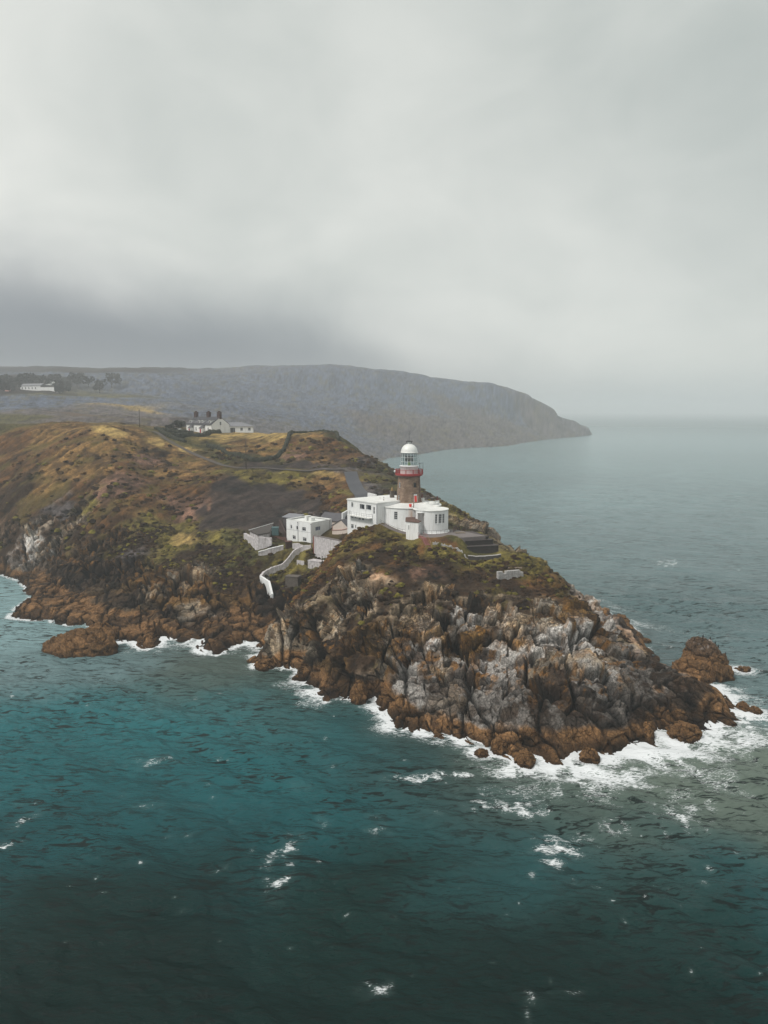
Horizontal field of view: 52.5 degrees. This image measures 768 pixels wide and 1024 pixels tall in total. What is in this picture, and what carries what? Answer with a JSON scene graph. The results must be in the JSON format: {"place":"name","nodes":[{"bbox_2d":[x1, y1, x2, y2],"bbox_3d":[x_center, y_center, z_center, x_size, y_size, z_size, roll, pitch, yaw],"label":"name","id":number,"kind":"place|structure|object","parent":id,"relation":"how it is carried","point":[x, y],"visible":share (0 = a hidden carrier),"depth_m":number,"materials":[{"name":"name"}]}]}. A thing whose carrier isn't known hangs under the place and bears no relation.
{"place":"outdoors","nodes":[
{"label":"outdoors","id":0,"kind":"place"},
{"bbox_2d":[344,471,367,497],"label":"road","id":1,"kind":"structure","parent":0,"point":[356,487],"depth_m":283.01,"materials":[{"name":"grey asphalt"}]},
{"bbox_2d":[0,364,741,764],"bbox_3d":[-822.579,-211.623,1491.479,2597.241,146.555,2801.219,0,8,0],"label":"terrain","id":2,"kind":"structure","parent":0,"point":[556,680],"depth_m":221.43,"materials":[{"name":"brown stone"}]},
{"bbox_2d":[0,380,9,392],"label":"tree","id":3,"kind":"object","parent":2,"relation":"on","point":[5,384],"visible":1,"depth_m":816.84,"materials":[{"name":"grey plant"}]},
{"bbox_2d":[0,374,12,381],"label":"tree","id":4,"kind":"object","parent":2,"relation":"on","point":[3,377],"visible":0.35,"depth_m":886.07,"materials":[{"name":"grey plant"}]},
{"bbox_2d":[1,380,15,391],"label":"tree","id":5,"kind":"object","parent":2,"relation":"on","point":[11,385],"visible":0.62,"depth_m":828.74,"materials":[{"name":"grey plant"}]},
{"bbox_2d":[6,375,23,386],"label":"tree","id":6,"kind":"object","parent":2,"relation":"on","point":[15,379],"visible":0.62,"depth_m":867.78,"materials":[{"name":"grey plant"}]},
{"bbox_2d":[17,372,37,383],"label":"tree","id":7,"kind":"object","parent":2,"relation":"on","point":[24,376],"visible":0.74,"depth_m":911.60,"materials":[{"name":"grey plant"}]},
{"bbox_2d":[26,372,39,383],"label":"tree","id":8,"kind":"object","parent":2,"relation":"on","point":[30,376],"visible":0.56,"depth_m":924.20,"materials":[{"name":"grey plant"}]},
{"bbox_2d":[20,383,54,391],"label":"house","id":9,"kind":"structure","parent":2,"relation":"on","point":[35,387],"depth_m":888.58,"materials":[{"name":"white paint"}]},
{"bbox_2d":[37,374,51,386],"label":"tree","id":10,"kind":"object","parent":2,"relation":"on","point":[47,380],"visible":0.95,"depth_m":946.51,"materials":[{"name":"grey plant"}]},
{"bbox_2d":[48,374,68,382],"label":"tree","id":11,"kind":"object","parent":2,"relation":"on","point":[54,378],"visible":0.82,"depth_m":962.50,"materials":[{"name":"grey plant"}]},
{"bbox_2d":[53,381,70,393],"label":"tree","id":12,"kind":"object","parent":2,"relation":"on","point":[59,388],"visible":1,"depth_m":857.33,"materials":[{"name":"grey plant"}]},
{"bbox_2d":[62,377,71,390],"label":"tree","id":13,"kind":"object","parent":2,"relation":"on","point":[66,382],"visible":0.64,"depth_m":936.23,"materials":[{"name":"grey plant"}]},
{"bbox_2d":[67,372,84,386],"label":"tree","id":14,"kind":"object","parent":2,"relation":"on","point":[75,378],"visible":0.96,"depth_m":984.86,"materials":[{"name":"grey plant"}]},
{"bbox_2d":[79,376,94,386],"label":"tree","id":15,"kind":"object","parent":2,"relation":"on","point":[87,379],"visible":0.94,"depth_m":997.05,"materials":[{"name":"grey plant"}]},
{"bbox_2d":[93,379,107,392],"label":"tree","id":16,"kind":"object","parent":2,"relation":"on","point":[99,385],"visible":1,"depth_m":966.61,"materials":[{"name":"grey plant"}]},
{"bbox_2d":[105,373,121,387],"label":"tree","id":17,"kind":"object","parent":2,"relation":"on","point":[111,377],"visible":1,"depth_m":1024.79,"materials":[{"name":"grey plant"}]},
{"bbox_2d":[164,424,174,427],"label":"bush","id":18,"kind":"object","parent":2,"relation":"on","point":[169,426],"visible":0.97,"depth_m":406.63,"materials":[{"name":"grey plant"}]},
{"bbox_2d":[154,426,186,442],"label":"hedge","id":19,"kind":"object","parent":2,"relation":"on","point":[163,432],"visible":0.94,"depth_m":344.83,"materials":[{"name":"green plant"}]},
{"bbox_2d":[172,420,185,427],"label":"bush","id":20,"kind":"object","parent":2,"relation":"on","point":[182,423],"visible":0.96,"depth_m":411.49,"materials":[{"name":"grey plant"}]},
{"bbox_2d":[164,428,193,432],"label":"hedge","id":21,"kind":"object","parent":2,"relation":"on","point":[174,431],"visible":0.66,"depth_m":370.37,"materials":[{"name":"green plant"}]},
{"bbox_2d":[171,429,221,437],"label":"hedge","id":22,"kind":"object","parent":2,"relation":"on","point":[208,432],"visible":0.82,"depth_m":363.76,"materials":[{"name":"green plant"}]},
{"bbox_2d":[186,411,252,432],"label":"cottage row","id":23,"kind":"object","parent":2,"relation":"on","point":[197,423],"visible":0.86,"depth_m":402.21,"materials":[{"name":"white paint"}]},
{"bbox_2d":[206,430,292,461],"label":"hedge","id":24,"kind":"object","parent":2,"relation":"on","point":[254,459],"visible":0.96,"depth_m":327.01,"materials":[{"name":"green plant"}]},
{"bbox_2d":[153,431,350,471],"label":"lane","id":25,"kind":"structure","parent":2,"relation":"on","point":[193,453],"depth_m":314.02,"materials":[{"name":"grey asphalt"}]},
{"bbox_2d":[244,533,271,549],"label":"yard wall","id":26,"kind":"structure","parent":2,"relation":"on","point":[259,543],"depth_m":227.32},
{"bbox_2d":[249,523,272,537],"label":"flat shed","id":27,"kind":"structure","parent":2,"relation":"on","point":[264,531],"depth_m":234.95,"materials":[{"name":"concrete"}]},
{"bbox_2d":[260,576,272,597],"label":"path wall","id":28,"kind":"structure","parent":2,"relation":"on","point":[265,581],"depth_m":212.54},
{"bbox_2d":[258,545,282,555],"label":"garden wall","id":29,"kind":"structure","parent":2,"relation":"on","point":[273,550],"depth_m":224.77,"materials":[{"name":"white paint"}]},
{"bbox_2d":[271,527,278,534],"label":"water tank","id":30,"kind":"object","parent":2,"relation":"on","point":[275,530],"visible":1,"depth_m":233.88,"materials":[{"name":"blue plastic"}]},
{"bbox_2d":[271,536,285,540],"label":"brick wall","id":31,"kind":"structure","parent":2,"relation":"on","point":[282,538],"depth_m":233.54,"materials":[{"name":"brown brick"}]},
{"bbox_2d":[279,519,286,538],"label":"dark wall","id":32,"kind":"structure","parent":2,"relation":"on","point":[282,530],"depth_m":237.58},
{"bbox_2d":[260,545,311,578],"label":"path wall","id":33,"kind":"structure","parent":2,"relation":"on","point":[286,562],"depth_m":221.56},
{"bbox_2d":[285,540,291,548],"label":"brick pier","id":34,"kind":"structure","parent":2,"relation":"on","point":[288,544],"depth_m":225.83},
{"bbox_2d":[285,574,301,587],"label":"stone hut","id":35,"kind":"object","parent":2,"relation":"on","point":[291,580],"visible":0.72,"depth_m":207.29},
{"bbox_2d":[282,513,304,530],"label":"grey shed","id":36,"kind":"structure","parent":2,"relation":"on","point":[289,515],"depth_m":241.15,"materials":[{"name":"stone"}]},
{"bbox_2d":[292,543,303,548],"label":"foot wall","id":37,"kind":"structure","parent":2,"relation":"on","point":[295,545],"depth_m":224.19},
{"bbox_2d":[297,560,303,564],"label":"doorway wall","id":38,"kind":"structure","parent":2,"relation":"on","point":[300,562],"depth_m":218.45,"materials":[{"name":"white paint"}]},
{"bbox_2d":[286,515,331,542],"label":"white house","id":39,"kind":"structure","parent":2,"relation":"on","point":[306,528],"depth_m":229.61,"materials":[{"name":"white paint"}]},
{"bbox_2d":[308,559,323,568],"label":"stone bastion","id":40,"kind":"object","parent":2,"relation":"on","point":[312,563],"visible":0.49,"depth_m":214.41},
{"bbox_2d":[293,429,340,440],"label":"hedge","id":41,"kind":"object","parent":2,"relation":"on","point":[336,433],"visible":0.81,"depth_m":362.82,"materials":[{"name":"green plant"}]},
{"bbox_2d":[0,427,647,654],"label":"heather","id":42,"kind":"object","parent":2,"relation":"on","point":[529,572],"visible":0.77,"depth_m":230.11,"materials":[{"name":"green plant"}]},
{"bbox_2d":[313,535,341,558],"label":"retaining wall","id":43,"kind":"structure","parent":2,"relation":"on","point":[323,546],"depth_m":216.62,"materials":[{"name":"white paint"}]},
{"bbox_2d":[321,512,346,524],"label":"slate store","id":44,"kind":"structure","parent":2,"relation":"on","point":[335,517],"depth_m":237.22,"materials":[{"name":"grey stone"}]},
{"bbox_2d":[331,519,346,533],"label":"cream outbuilding","id":45,"kind":"structure","parent":2,"relation":"on","point":[339,527],"depth_m":224.31,"materials":[{"name":"stone"}]},
{"bbox_2d":[341,510,346,518],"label":"parapet wall","id":46,"kind":"structure","parent":2,"relation":"on","point":[344,513],"depth_m":234.04,"materials":[{"name":"white paint"}]},
{"bbox_2d":[347,487,399,533],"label":"white block","id":47,"kind":"structure","parent":2,"relation":"on","point":[365,511],"depth_m":212.27,"materials":[{"name":"white paint"}]},
{"bbox_2d":[384,494,448,539],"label":"round building","id":48,"kind":"structure","parent":2,"relation":"on","point":[414,522],"depth_m":203.70,"materials":[{"name":"white paint"}]},
{"bbox_2d":[394,441,422,502],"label":"lighthouse tower","id":49,"kind":"structure","parent":48,"relation":"on","point":[409,474],"depth_m":211.32,"materials":[{"name":"stone"}]},
{"bbox_2d":[438,514,441,523],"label":"window","id":50,"kind":"structure","parent":48,"relation":"in","point":[440,515],"depth_m":202.45,"materials":[{"name":"grey glass"}]},
{"bbox_2d":[418,532,431,547],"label":"red steps","id":51,"kind":"structure","parent":2,"relation":"on","point":[425,540],"depth_m":193.90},
{"bbox_2d":[433,541,467,558],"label":"stone wall","id":52,"kind":"structure","parent":2,"relation":"on","point":[457,548],"depth_m":192.37,"materials":[{"name":"grey stone"}]},
{"bbox_2d":[419,529,485,541],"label":"platform","id":53,"kind":"structure","parent":2,"relation":"on","point":[467,536],"depth_m":199.46,"materials":[{"name":"grey concrete"}]},
{"bbox_2d":[465,531,498,553],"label":"terrace steps","id":54,"kind":"structure","parent":2,"relation":"on","point":[487,545],"depth_m":197.25,"materials":[{"name":"concrete"}]},
{"bbox_2d":[468,554,500,559],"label":"block wall","id":55,"kind":"structure","parent":2,"relation":"on","point":[485,557],"depth_m":193.38,"materials":[{"name":"grey concrete"}]},
{"bbox_2d":[496,569,522,579],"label":"masonry block","id":56,"kind":"structure","parent":2,"relation":"on","point":[509,574],"depth_m":181.44,"materials":[{"name":"grey stone"}]},
{"bbox_2d":[0,413,767,1023],"bbox_3d":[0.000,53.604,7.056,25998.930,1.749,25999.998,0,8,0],"label":"water","id":57,"kind":"structure","parent":0,"point":[190,833],"depth_m":102.72,"materials":[{"name":"teal liquid"}]},
{"bbox_2d":[41,626,118,658],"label":"sea rock","id":58,"kind":"object","parent":57,"relation":"in","point":[93,641],"visible":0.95,"depth_m":173.22,"materials":[{"name":"brown stone"}]},
{"bbox_2d":[89,622,117,639],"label":"sea rock","id":59,"kind":"object","parent":57,"relation":"in","point":[106,626],"visible":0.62,"depth_m":184.38,"materials":[{"name":"brown stone"}]},
{"bbox_2d":[247,655,257,662],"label":"sea rock","id":60,"kind":"object","parent":57,"relation":"in","point":[252,659],"visible":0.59,"depth_m":167.44,"materials":[{"name":"brown stone"}]},
{"bbox_2d":[254,658,273,671],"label":"sea rock","id":61,"kind":"object","parent":57,"relation":"in","point":[263,664],"visible":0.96,"depth_m":163.35,"materials":[{"name":"brown stone"}]},
{"bbox_2d":[292,675,299,680],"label":"sea rock","id":62,"kind":"object","parent":57,"relation":"in","point":[295,677],"visible":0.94,"depth_m":157.03,"materials":[{"name":"brown stone"}]},
{"bbox_2d":[350,680,368,704],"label":"sea rock","id":63,"kind":"object","parent":57,"relation":"in","point":[359,695],"visible":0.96,"depth_m":144.23,"materials":[{"name":"brown stone"}]},
{"bbox_2d":[474,748,489,757],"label":"sea rock","id":64,"kind":"object","parent":57,"relation":"in","point":[481,753],"visible":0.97,"depth_m":122.36,"materials":[{"name":"brown stone"}]},
{"bbox_2d":[490,737,506,755],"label":"sea rock","id":65,"kind":"object","parent":57,"relation":"in","point":[498,746],"visible":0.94,"depth_m":122.96,"materials":[{"name":"brown stone"}]},
{"bbox_2d":[514,748,535,768],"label":"sea rock","id":66,"kind":"object","parent":57,"relation":"in","point":[525,758],"visible":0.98,"depth_m":118.72,"materials":[{"name":"brown stone"}]},
{"bbox_2d":[579,747,599,764],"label":"sea rock","id":67,"kind":"object","parent":57,"relation":"in","point":[588,755],"visible":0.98,"depth_m":120.01,"materials":[{"name":"brown stone"}]},
{"bbox_2d":[617,614,629,623],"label":"sea rock","id":68,"kind":"object","parent":57,"relation":"in","point":[627,620],"visible":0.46,"depth_m":198.20,"materials":[{"name":"brown stone"}]},
{"bbox_2d":[642,638,651,642],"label":"sea rock","id":69,"kind":"object","parent":57,"relation":"in","point":[646,640],"visible":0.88,"depth_m":181.84,"materials":[{"name":"brown stone"}]},
{"bbox_2d":[643,721,654,739],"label":"sea rock","id":70,"kind":"object","parent":57,"relation":"in","point":[648,729],"visible":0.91,"depth_m":128.58,"materials":[{"name":"brown stone"}]},
{"bbox_2d":[665,720,702,743],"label":"sea rock","id":71,"kind":"object","parent":57,"relation":"in","point":[684,732],"visible":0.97,"depth_m":128.17,"materials":[{"name":"brown stone"}]},
{"bbox_2d":[671,656,711,683],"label":"sea rock","id":72,"kind":"object","parent":57,"relation":"in","point":[699,669],"visible":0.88,"depth_m":155.94,"materials":[{"name":"brown stone"}]},
{"bbox_2d":[681,636,734,682],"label":"sea rock","id":73,"kind":"object","parent":57,"relation":"in","point":[711,655],"visible":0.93,"depth_m":157.56,"materials":[{"name":"brown stone"}]},
{"bbox_2d":[735,701,749,711],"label":"sea rock","id":74,"kind":"object","parent":57,"relation":"in","point":[743,706],"visible":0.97,"depth_m":140.62,"materials":[{"name":"brown stone"}]},
{"bbox_2d":[734,666,750,672],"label":"sea rock","id":75,"kind":"object","parent":57,"relation":"in","point":[745,669],"visible":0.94,"depth_m":161.97,"materials":[{"name":"brown stone"}]},
{"bbox_2d":[749,706,762,714],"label":"sea rock","id":76,"kind":"object","parent":57,"relation":"in","point":[756,710],"visible":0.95,"depth_m":139.07,"materials":[{"name":"brown stone"}]},
{"bbox_2d":[0,0,767,412],"label":"sky","id":77,"kind":"structure","parent":0,"point":[562,204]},
{"bbox_2d":[379,523,405,533],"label":"path","id":78,"kind":"structure","parent":0,"point":[395,530],"depth_m":206.33,"materials":[{"name":"grey concrete"}]}
]}

